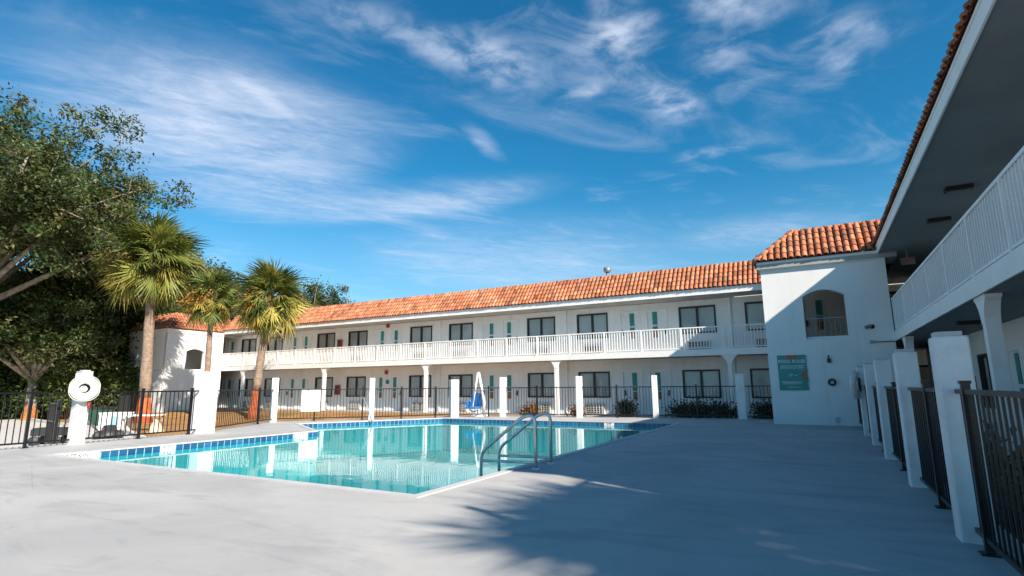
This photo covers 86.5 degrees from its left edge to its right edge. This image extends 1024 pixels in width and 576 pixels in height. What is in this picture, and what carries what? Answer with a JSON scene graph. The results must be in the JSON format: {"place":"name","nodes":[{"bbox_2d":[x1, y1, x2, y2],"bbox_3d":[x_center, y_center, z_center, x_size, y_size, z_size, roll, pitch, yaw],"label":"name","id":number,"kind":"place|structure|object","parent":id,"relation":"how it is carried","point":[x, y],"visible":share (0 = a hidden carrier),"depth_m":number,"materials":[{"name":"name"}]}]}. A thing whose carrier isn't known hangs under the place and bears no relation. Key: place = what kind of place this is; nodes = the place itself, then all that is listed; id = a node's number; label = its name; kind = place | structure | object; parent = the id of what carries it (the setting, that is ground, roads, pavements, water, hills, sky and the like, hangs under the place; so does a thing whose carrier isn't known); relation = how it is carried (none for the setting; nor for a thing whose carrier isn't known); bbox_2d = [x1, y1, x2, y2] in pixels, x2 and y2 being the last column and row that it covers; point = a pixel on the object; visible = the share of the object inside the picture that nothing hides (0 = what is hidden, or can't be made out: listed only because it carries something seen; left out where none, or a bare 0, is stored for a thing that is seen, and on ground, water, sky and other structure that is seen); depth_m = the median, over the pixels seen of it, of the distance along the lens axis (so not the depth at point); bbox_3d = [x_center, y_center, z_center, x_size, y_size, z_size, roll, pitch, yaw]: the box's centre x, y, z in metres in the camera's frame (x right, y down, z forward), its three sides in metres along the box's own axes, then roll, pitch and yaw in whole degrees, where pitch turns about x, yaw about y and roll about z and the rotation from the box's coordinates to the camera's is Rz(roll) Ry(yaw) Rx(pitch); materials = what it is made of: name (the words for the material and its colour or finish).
{"place":"outdoors","nodes":[
{"label":"outdoors","id":0,"kind":"place"},
{"bbox_2d":[27,417,69,445],"bbox_3d":[-15.811,4.824,18.898,1.263,1.174,0.659,2,-10,-11],"label":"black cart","id":1,"kind":"object","parent":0,"point":[42,433],"visible":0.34,"depth_m":18.58,"materials":[{"name":"plastic"}]},
{"bbox_2d":[0,417,134,447],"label":"driveway","id":2,"kind":"structure","parent":0,"point":[10,430],"depth_m":23.90,"materials":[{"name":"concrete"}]},
{"bbox_2d":[0,371,27,418],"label":"tall shrub","id":3,"kind":"object","parent":2,"relation":"on","point":[7,399],"visible":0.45,"depth_m":35.23,"materials":[{"name":"green plant"}]},
{"bbox_2d":[87,420,124,439],"bbox_3d":[-15.820,5.262,20.971,1.554,1.054,0.856,6,-12,-34],"label":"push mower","id":4,"kind":"object","parent":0,"point":[107,431],"visible":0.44,"depth_m":20.88,"materials":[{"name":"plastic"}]},
{"bbox_2d":[38,418,228,436],"bbox_3d":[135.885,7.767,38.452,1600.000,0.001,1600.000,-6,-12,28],"label":"ground","id":5,"kind":"structure","parent":0,"point":[158,434],"depth_m":26.02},
{"bbox_2d":[2,365,96,418],"bbox_3d":[-29.755,6.489,36.066,6.201,4.219,5.446,-6,-12,28],"label":"tall shrub","id":6,"kind":"object","parent":5,"relation":"on","point":[22,396],"visible":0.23,"depth_m":34.34,"materials":[{"name":"green plant"}]},
{"bbox_2d":[0,349,126,419],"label":"undergrowth","id":7,"kind":"object","parent":5,"relation":"on","point":[6,368],"visible":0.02,"depth_m":36.08,"materials":[{"name":"green plant"}]},
{"bbox_2d":[20,351,110,419],"bbox_3d":[-28.804,6.213,35.740,6.188,4.630,4.883,-6,-12,28],"label":"tall shrub","id":8,"kind":"object","parent":5,"relation":"on","point":[61,383],"visible":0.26,"depth_m":34.14,"materials":[{"name":"green plant"}]},
{"bbox_2d":[0,267,143,420],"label":"oak tree","id":9,"kind":"object","parent":5,"relation":"on","point":[55,328],"visible":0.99,"depth_m":33.03,"materials":[{"name":"green plant"}]},
{"bbox_2d":[48,358,139,411],"bbox_3d":[-26.644,6.511,35.837,5.527,4.050,5.344,-6,-12,28],"label":"tall shrub","id":10,"kind":"object","parent":5,"relation":"on","point":[121,380],"visible":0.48,"depth_m":35.16,"materials":[{"name":"green plant"}]},
{"bbox_2d":[0,244,193,357],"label":"oak tree","id":11,"kind":"object","parent":5,"relation":"on","point":[127,322],"visible":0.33,"depth_m":36.40,"materials":[{"name":"green plant"}]},
{"bbox_2d":[0,82,196,300],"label":"oak tree","id":12,"kind":"object","parent":5,"relation":"on","point":[53,208],"visible":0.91,"depth_m":29.41,"materials":[{"name":"green plant"}]},
{"bbox_2d":[87,406,116,425],"bbox_3d":[-20.761,6.480,27.374,1.049,1.000,0.878,-3,-10,11],"label":"waste bin","id":13,"kind":"object","parent":5,"relation":"on","point":[94,412],"visible":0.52,"depth_m":27.03,"materials":[{"name":"plastic"}]},
{"bbox_2d":[98,412,133,430],"bbox_3d":[-18.065,6.089,24.836,1.074,0.830,0.781,-1,-10,6],"label":"water cooler","id":14,"kind":"object","parent":5,"relation":"on","point":[114,419],"visible":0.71,"depth_m":24.52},
{"bbox_2d":[98,344,138,411],"bbox_3d":[-27.455,6.287,38.619,6.585,5.480,4.951,-6,-12,28],"label":"tall shrub","id":15,"kind":"object","parent":5,"relation":"on","point":[126,355],"visible":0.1,"depth_m":37.79,"materials":[{"name":"green plant"}]},
{"bbox_2d":[127,312,240,412],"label":"stair tower","id":16,"kind":"structure","parent":5,"relation":"on","point":[178,356],"depth_m":37.13,"materials":[{"name":"white paint"}]},
{"bbox_2d":[182,248,249,316],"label":"oak tree","id":17,"kind":"object","parent":5,"relation":"on","point":[218,266],"visible":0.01,"depth_m":51.61,"materials":[{"name":"green plant"}]},
{"bbox_2d":[265,275,355,308],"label":"oak tree","id":18,"kind":"object","parent":5,"relation":"on","point":[316,295],"visible":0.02,"depth_m":73.24,"materials":[{"name":"green plant"}]},
{"bbox_2d":[60,409,519,426],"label":"lawn bank","id":19,"kind":"structure","parent":0,"point":[317,414],"depth_m":30.00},
{"bbox_2d":[117,395,137,416],"bbox_3d":[-24.409,7.514,34.859,1.700,1.350,1.000,-6,-12,28],"label":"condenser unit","id":20,"kind":"object","parent":19,"relation":"on","point":[126,403],"visible":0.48,"depth_m":34.42,"materials":[{"name":"metal"}]},
{"bbox_2d":[87,204,212,423],"bbox_3d":[-20.849,1.532,31.446,6.792,12.615,6.615,-6,-12,28],"label":"palm tree","id":21,"kind":"object","parent":19,"relation":"on","point":[167,243],"visible":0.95,"depth_m":30.87,"materials":[{"name":"green plant"}]},
{"bbox_2d":[170,267,242,371],"bbox_3d":[-17.224,3.098,30.856,3.823,9.049,4.181,0,-10,-3],"label":"palm tree","id":22,"kind":"object","parent":19,"relation":"on","point":[218,286],"visible":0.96,"depth_m":30.85,"materials":[{"name":"green plant"}]},
{"bbox_2d":[225,255,316,419],"bbox_3d":[-13.786,2.672,30.713,4.969,9.502,4.954,-6,-12,28],"label":"palm tree","id":23,"kind":"object","parent":19,"relation":"on","point":[260,316],"visible":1,"depth_m":30.36,"materials":[{"name":"green plant"}]},
{"bbox_2d":[218,260,934,417],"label":"motel wing","id":24,"kind":"structure","parent":19,"relation":"on","point":[702,325],"depth_m":28.16,"materials":[{"name":"paint"}]},
{"bbox_2d":[241,339,256,355],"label":"window","id":25,"kind":"structure","parent":24,"relation":"in","point":[248,345],"depth_m":40.43,"materials":[{"name":"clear glass"}]},
{"bbox_2d":[266,337,282,354],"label":"window","id":26,"kind":"structure","parent":24,"relation":"in","point":[270,345],"depth_m":39.10,"materials":[{"name":"clear glass"}]},
{"bbox_2d":[284,378,296,408],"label":"door","id":27,"kind":"structure","parent":24,"relation":"in","point":[290,382],"depth_m":37.53,"materials":[{"name":"paint"}]},
{"bbox_2d":[287,336,298,364],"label":"door","id":28,"kind":"structure","parent":24,"relation":"in","point":[292,345],"depth_m":38.07,"materials":[{"name":"paint"}]},
{"bbox_2d":[300,335,311,363],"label":"door","id":29,"kind":"structure","parent":24,"relation":"in","point":[306,343],"depth_m":37.44,"materials":[{"name":"paint"}]},
{"bbox_2d":[315,377,332,396],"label":"window","id":30,"kind":"structure","parent":24,"relation":"in","point":[318,380],"depth_m":36.02,"materials":[{"name":"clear glass"}]},
{"bbox_2d":[317,333,334,352],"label":"window","id":31,"kind":"structure","parent":24,"relation":"in","point":[325,340],"depth_m":36.63,"materials":[{"name":"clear glass"}]},
{"bbox_2d":[346,376,365,396],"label":"window","id":32,"kind":"structure","parent":24,"relation":"in","point":[351,382],"depth_m":34.75,"materials":[{"name":"clear glass"}]},
{"bbox_2d":[348,330,367,350],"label":"window","id":33,"kind":"structure","parent":24,"relation":"in","point":[355,338],"depth_m":35.25,"materials":[{"name":"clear glass"}]},
{"bbox_2d":[373,376,385,409],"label":"door","id":34,"kind":"structure","parent":24,"relation":"in","point":[380,381],"depth_m":33.68,"materials":[{"name":"paint"}]},
{"bbox_2d":[374,329,386,360],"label":"door","id":35,"kind":"structure","parent":24,"relation":"in","point":[380,335],"depth_m":34.25,"materials":[{"name":"paint"}]},
{"bbox_2d":[389,375,402,409],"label":"door","id":36,"kind":"structure","parent":24,"relation":"in","point":[394,381],"depth_m":33.13,"materials":[{"name":"paint"}]},
{"bbox_2d":[390,328,403,360],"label":"door","id":37,"kind":"structure","parent":24,"relation":"in","point":[397,335],"depth_m":33.64,"materials":[{"name":"paint"}]},
{"bbox_2d":[409,375,430,396],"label":"window","id":38,"kind":"structure","parent":24,"relation":"in","point":[415,381],"depth_m":32.39,"materials":[{"name":"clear glass"}]},
{"bbox_2d":[410,325,431,347],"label":"window","id":39,"kind":"structure","parent":24,"relation":"in","point":[418,334],"depth_m":32.82,"materials":[{"name":"clear glass"}]},
{"bbox_2d":[448,374,472,396],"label":"window","id":40,"kind":"structure","parent":24,"relation":"in","point":[465,380],"depth_m":30.83,"materials":[{"name":"clear glass"}]},
{"bbox_2d":[449,322,472,345],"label":"window","id":41,"kind":"structure","parent":24,"relation":"in","point":[460,331],"depth_m":31.44,"materials":[{"name":"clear glass"}]},
{"bbox_2d":[482,374,497,411],"bbox_3d":[-1.207,5.756,29.893,1.020,2.080,0.172,-6,-12,28],"label":"door","id":42,"kind":"structure","parent":24,"relation":"in","point":[491,380],"depth_m":29.89,"materials":[{"name":"paint"}]},
{"bbox_2d":[482,321,497,356],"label":"door","id":43,"kind":"structure","parent":24,"relation":"in","point":[489,330],"depth_m":30.45,"materials":[{"name":"paint"}]},
{"bbox_2d":[502,373,518,412],"bbox_3d":[-0.052,5.634,29.266,1.020,2.080,0.172,-6,-12,28],"label":"door","id":44,"kind":"structure","parent":24,"relation":"in","point":[512,379],"depth_m":29.25,"materials":[{"name":"paint"}]},
{"bbox_2d":[502,320,518,356],"bbox_3d":[-0.074,2.800,29.777,1.020,2.080,0.172,-6,-12,28],"label":"door","id":45,"kind":"structure","parent":24,"relation":"in","point":[510,328],"depth_m":29.83,"materials":[{"name":"paint"}]},
{"bbox_2d":[527,316,554,341],"bbox_3d":[1.565,2.204,28.996,1.650,1.270,0.135,-6,-12,28],"label":"window","id":46,"kind":"structure","parent":24,"relation":"in","point":[541,326],"depth_m":29.02,"materials":[{"name":"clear glass"}]},
{"bbox_2d":[528,373,554,397],"bbox_3d":[1.587,5.078,28.478,1.650,1.270,0.135,-6,-12,28],"label":"window","id":47,"kind":"structure","parent":24,"relation":"in","point":[540,379],"depth_m":28.50,"materials":[{"name":"clear glass"}]},
{"bbox_2d":[577,313,607,338],"bbox_3d":[4.086,1.939,27.629,1.650,1.270,0.135,-6,-12,28],"label":"window","id":48,"kind":"structure","parent":24,"relation":"in","point":[596,322],"depth_m":27.64,"materials":[{"name":"clear glass"}]},
{"bbox_2d":[578,371,610,397],"bbox_3d":[4.109,4.813,27.112,1.650,1.270,0.135,-6,-12,28],"label":"window","id":49,"kind":"structure","parent":24,"relation":"in","point":[589,379],"depth_m":27.08,"materials":[{"name":"clear glass"}]},
{"bbox_2d":[619,311,640,351],"bbox_3d":[5.783,2.183,26.602,1.020,2.080,0.172,-6,-12,28],"label":"door","id":50,"kind":"structure","parent":24,"relation":"in","point":[629,321],"depth_m":26.65,"materials":[{"name":"paint"}]},
{"bbox_2d":[622,371,644,414],"bbox_3d":[5.805,5.017,26.092,1.020,2.080,0.172,-6,-12,28],"label":"door","id":51,"kind":"structure","parent":24,"relation":"in","point":[629,378],"depth_m":26.13,"materials":[{"name":"paint"}]},
{"bbox_2d":[646,309,668,350],"bbox_3d":[6.939,2.061,25.976,1.020,2.080,0.172,-6,-12,28],"label":"door","id":52,"kind":"structure","parent":24,"relation":"in","point":[655,319],"depth_m":26.01,"materials":[{"name":"paint"}]},
{"bbox_2d":[649,370,672,414],"bbox_3d":[6.961,4.896,25.466,1.020,2.080,0.172,-6,-12,28],"label":"door","id":53,"kind":"structure","parent":24,"relation":"in","point":[664,376],"depth_m":25.45,"materials":[{"name":"paint"}]},
{"bbox_2d":[678,305,716,333],"bbox_3d":[8.577,1.466,25.195,1.650,1.270,0.135,-6,-12,28],"label":"window","id":54,"kind":"structure","parent":24,"relation":"in","point":[704,315],"depth_m":25.20,"materials":[{"name":"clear glass"}]},
{"bbox_2d":[682,369,721,397],"bbox_3d":[8.600,4.340,24.678,1.650,1.270,0.135,-6,-12,28],"label":"window","id":55,"kind":"structure","parent":24,"relation":"in","point":[707,377],"depth_m":24.67,"materials":[{"name":"clear glass"}]},
{"bbox_2d":[744,301,765,330],"bbox_3d":[11.099,1.200,23.829,1.650,1.270,0.135,-6,-12,28],"label":"window","id":56,"kind":"structure","parent":24,"relation":"in","point":[754,311],"depth_m":24.07,"materials":[{"name":"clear glass"}]},
{"bbox_2d":[750,368,771,397],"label":"window","id":57,"kind":"structure","parent":24,"relation":"in","point":[758,376],"depth_m":23.54,"materials":[{"name":"clear glass"}]},
{"bbox_2d":[802,297,832,336],"bbox_3d":[12.795,1.444,22.802,1.020,2.080,0.172,-6,-12,28],"label":"door","id":58,"kind":"structure","parent":24,"relation":"in","point":[812,307],"depth_m":22.84,"materials":[{"name":"paint"}]},
{"bbox_2d":[837,296,847,335],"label":"door","id":59,"kind":"structure","parent":24,"relation":"in","point":[842,313],"depth_m":22.42,"materials":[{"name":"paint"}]},
{"bbox_2d":[610,397,639,416],"bbox_3d":[4.682,5.034,22.704,1.265,1.003,1.207,-2,-10,9],"label":"bush","id":60,"kind":"object","parent":19,"relation":"on","point":[626,408],"visible":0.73,"depth_m":22.49,"materials":[{"name":"green plant"}]},
{"bbox_2d":[661,395,737,418],"bbox_3d":[7.364,4.708,21.404,3.353,1.154,1.782,-6,-12,28],"label":"hedge","id":61,"kind":"object","parent":19,"relation":"on","point":[680,407],"visible":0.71,"depth_m":21.14,"materials":[{"name":"green plant"}]},
{"bbox_2d":[92,421,659,465],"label":"pool water","id":62,"kind":"structure","parent":0,"point":[399,437],"depth_m":13.81,"materials":[{"name":"liquid"}]},
{"bbox_2d":[0,0,967,302],"label":"sky","id":63,"kind":"structure","parent":0,"point":[378,149],"materials":[{"name":"blue"}]},
{"bbox_2d":[217,407,773,418],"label":"back walkway","id":64,"kind":"structure","parent":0,"point":[427,412],"depth_m":30.03,"materials":[{"name":"concrete"}]},
{"bbox_2d":[0,416,1023,575],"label":"pool deck","id":65,"kind":"structure","parent":0,"point":[722,497],"depth_m":5.29,"materials":[{"name":"concrete"}]},
{"bbox_2d":[0,389,69,448],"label":"metal fence","id":66,"kind":"object","parent":65,"relation":"on","point":[32,392],"visible":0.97,"depth_m":11.98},
{"bbox_2d":[44,400,60,443],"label":"open gate","id":67,"kind":"structure","parent":65,"relation":"on","point":[50,421],"depth_m":13.02,"materials":[{"name":"black metal"}]},
{"bbox_2d":[66,373,92,444],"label":"fence pillar","id":68,"kind":"structure","parent":65,"relation":"on","point":[78,423],"depth_m":12.67,"materials":[{"name":"paint"}]},
{"bbox_2d":[68,376,100,400],"bbox_3d":[-9.961,2.342,12.695,0.589,0.589,0.158,8,-13,-40],"label":"life ring","id":69,"kind":"object","parent":68,"relation":"attached to","point":[84,388],"visible":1,"depth_m":12.67,"materials":[{"name":"plastic"}]},
{"bbox_2d":[85,388,198,438],"bbox_3d":[-9.493,3.247,14.144,0.120,1.265,2.807,-5,-11,24],"label":"metal fence","id":70,"kind":"object","parent":65,"relation":"on","point":[192,391],"visible":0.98,"depth_m":14.05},
{"bbox_2d":[190,372,219,433],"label":"fence pillar","id":71,"kind":"structure","parent":65,"relation":"on","point":[206,384],"depth_m":15.54,"materials":[{"name":"paint"}]},
{"bbox_2d":[215,388,273,427],"bbox_3d":[-8.899,3.958,18.119,0.120,1.265,4.556,0,-10,-1],"label":"metal fence","id":72,"kind":"object","parent":65,"relation":"on","point":[258,404],"visible":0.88,"depth_m":18.16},
{"bbox_2d":[269,378,278,421],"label":"fence pillar","id":73,"kind":"structure","parent":65,"relation":"on","point":[274,396],"depth_m":20.41,"materials":[{"name":"paint"}]},
{"bbox_2d":[277,387,367,420],"bbox_3d":[-7.222,4.451,20.930,3.323,1.265,0.120,2,-11,-15],"label":"metal fence","id":74,"kind":"object","parent":65,"relation":"on","point":[314,417],"visible":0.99,"depth_m":20.96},
{"bbox_2d":[301,390,320,411],"bbox_3d":[-7.674,4.298,20.779,0.680,0.800,0.033,2,-11,-15],"label":"notice board","id":75,"kind":"object","parent":74,"relation":"attached to","point":[310,400],"visible":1,"depth_m":20.77,"materials":[{"name":"white metal"}]},
{"bbox_2d":[44,418,680,497],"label":"swimming pool","id":76,"kind":"structure","parent":65,"relation":"in","point":[410,475],"depth_m":15.26,"materials":[{"name":"liquid"}]},
{"bbox_2d":[368,378,374,419],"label":"fence pillar","id":77,"kind":"structure","parent":65,"relation":"on","point":[371,394],"depth_m":21.33,"materials":[{"name":"paint"}]},
{"bbox_2d":[374,386,449,418],"bbox_3d":[-4.011,4.632,22.073,3.130,1.265,0.120,4,-11,-25],"label":"metal fence","id":78,"kind":"object","parent":65,"relation":"on","point":[434,404],"visible":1,"depth_m":22.04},
{"bbox_2d":[448,380,458,416],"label":"fence pillar","id":79,"kind":"structure","parent":65,"relation":"on","point":[453,411],"depth_m":22.68,"materials":[{"name":"paint"}]},
{"bbox_2d":[465,372,487,416],"bbox_3d":[-1.522,4.503,23.135,0.804,1.851,0.710,-6,-12,28],"label":"pool lift","id":80,"kind":"object","parent":65,"relation":"on","point":[475,398],"visible":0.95,"depth_m":23.11,"materials":[{"name":"white paint"}]},
{"bbox_2d":[459,386,499,416],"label":"metal fence","id":81,"kind":"object","parent":65,"relation":"on","point":[488,387],"visible":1,"depth_m":22.84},
{"bbox_2d":[499,377,506,416],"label":"fence pillar","id":82,"kind":"structure","parent":65,"relation":"on","point":[503,397],"depth_m":22.86,"materials":[{"name":"paint"}]},
{"bbox_2d":[479,414,539,476],"bbox_3d":[-0.052,2.764,8.496,1.067,1.570,0.124,-6,-12,28],"label":"pool handrail","id":83,"kind":"object","parent":65,"relation":"on","point":[499,436],"visible":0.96,"depth_m":8.51,"materials":[{"name":"metal"}]},
{"bbox_2d":[497,412,554,471],"bbox_3d":[0.223,2.865,9.067,1.067,1.570,0.124,-6,-12,28],"label":"pool handrail","id":84,"kind":"object","parent":65,"relation":"on","point":[517,432],"visible":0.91,"depth_m":9.07,"materials":[{"name":"metal"}]},
{"bbox_2d":[505,385,575,414],"bbox_3d":[1.163,4.639,22.337,3.066,1.265,0.120,-4,-11,21],"label":"metal fence","id":85,"kind":"object","parent":65,"relation":"on","point":[536,387],"visible":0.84,"depth_m":22.33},
{"bbox_2d":[575,376,582,417],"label":"fence pillar","id":86,"kind":"structure","parent":65,"relation":"on","point":[579,401],"depth_m":21.70,"materials":[{"name":"paint"}]},
{"bbox_2d":[582,385,652,417],"bbox_3d":[4.117,4.444,21.382,2.724,1.265,0.120,-3,-11,15],"label":"metal fence","id":87,"kind":"object","parent":65,"relation":"on","point":[616,403],"visible":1,"depth_m":21.34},
{"bbox_2d":[651,375,659,417],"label":"fence pillar","id":88,"kind":"structure","parent":65,"relation":"on","point":[655,395],"depth_m":20.95,"materials":[{"name":"paint"}]},
{"bbox_2d":[658,384,737,418],"bbox_3d":[6.954,4.261,20.488,2.803,1.265,0.120,-4,-11,20],"label":"metal fence","id":89,"kind":"object","parent":65,"relation":"on","point":[696,386],"visible":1,"depth_m":20.47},
{"bbox_2d":[735,373,746,418],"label":"fence pillar","id":90,"kind":"structure","parent":65,"relation":"on","point":[741,395],"depth_m":19.86,"materials":[{"name":"paint"}]},
{"bbox_2d":[752,219,896,425],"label":"stair tower","id":91,"kind":"structure","parent":65,"relation":"on","point":[793,267],"depth_m":17.07,"materials":[{"name":"white paint"}]},
{"bbox_2d":[777,355,808,389],"bbox_3d":[8.898,2.680,17.250,0.837,1.100,0.029,-6,-12,28],"label":"pool sign","id":92,"kind":"object","parent":91,"relation":"attached to","point":[792,372],"visible":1,"depth_m":17.25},
{"bbox_2d":[856,366,870,435],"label":"fence pillar","id":93,"kind":"structure","parent":65,"relation":"on","point":[859,370],"depth_m":13.30,"materials":[{"name":"paint"}]},
{"bbox_2d":[850,370,861,398],"bbox_3d":[8.437,2.368,13.349,0.170,0.700,0.700,-10,-14,42],"label":"life ring","id":94,"kind":"object","parent":93,"relation":"attached to","point":[855,385],"visible":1,"depth_m":13.19,"materials":[{"name":"plastic"}]},
{"bbox_2d":[863,363,881,444],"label":"fence pillar","id":95,"kind":"structure","parent":65,"relation":"on","point":[869,374],"depth_m":11.33,"materials":[{"name":"paint"}]},
{"bbox_2d":[871,382,883,450],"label":"metal fence","id":96,"kind":"object","parent":65,"relation":"on","point":[880,439],"visible":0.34,"depth_m":10.80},
{"bbox_2d":[873,358,897,459],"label":"fence pillar","id":97,"kind":"structure","parent":65,"relation":"on","point":[883,373],"depth_m":9.22,"materials":[{"name":"paint"}]},
{"bbox_2d":[884,382,906,470],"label":"metal fence","id":98,"kind":"object","parent":65,"relation":"on","point":[898,453],"visible":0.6,"depth_m":8.31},
{"bbox_2d":[892,349,927,487],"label":"fence pillar","id":99,"kind":"structure","parent":65,"relation":"on","point":[906,368],"depth_m":6.78,"materials":[{"name":"paint"}]},
{"bbox_2d":[908,381,951,509],"bbox_3d":[4.369,1.609,5.642,0.120,1.265,2.426,-6,-12,28],"label":"metal fence","id":100,"kind":"object","parent":65,"relation":"on","point":[932,478],"visible":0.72,"depth_m":5.69,"materials":[{"name":"metal"}]},
{"bbox_2d":[928,331,997,544],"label":"fence pillar","id":101,"kind":"structure","parent":65,"relation":"on","point":[951,359],"depth_m":4.47,"materials":[{"name":"paint"}]},
{"bbox_2d":[954,381,1023,575],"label":"metal fence","id":102,"kind":"object","parent":65,"relation":"on","point":[985,531],"visible":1,"depth_m":3.69,"materials":[{"name":"metal"}]},
{"bbox_2d":[747,396,772,418],"bbox_3d":[9.594,4.559,20.381,1.605,1.042,1.534,-6,-12,28],"label":"hedge","id":103,"kind":"object","parent":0,"point":[768,406],"visible":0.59,"depth_m":20.37,"materials":[{"name":"green plant"}]},
{"bbox_2d":[941,463,1023,543],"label":"planting bed","id":104,"kind":"object","parent":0,"point":[1008,519],"depth_m":5.01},
{"bbox_2d":[985,426,1023,522],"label":"bed plant","id":105,"kind":"object","parent":104,"relation":"on","point":[1017,472],"visible":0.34,"depth_m":5.07,"materials":[{"name":"green plant"}]},
{"label":"walkway","id":106,"kind":"structure","parent":0,"visible":0},
{"bbox_2d":[869,0,1023,474],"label":"motel wing","id":107,"kind":"structure","parent":106,"relation":"on","point":[969,261],"depth_m":8.60,"materials":[{"name":"paint"}]},
{"bbox_2d":[943,183,973,193],"bbox_3d":[8.990,-1.992,10.968,0.440,0.100,0.220,-6,-12,28],"label":"ceiling light","id":108,"kind":"object","parent":107,"relation":"attached to","point":[958,188],"visible":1,"depth_m":10.91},
{"bbox_2d":[977,353,995,408],"bbox_3d":[11.191,2.156,12.659,0.135,1.270,1.650,-6,-12,28],"label":"window","id":109,"kind":"structure","parent":107,"relation":"in","point":[983,364],"depth_m":13.28,"materials":[{"name":"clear glass"}]},
{"bbox_2d":[1006,347,1023,437],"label":"door","id":110,"kind":"structure","parent":107,"relation":"in","point":[1014,356],"depth_m":11.11,"materials":[{"name":"paint"}]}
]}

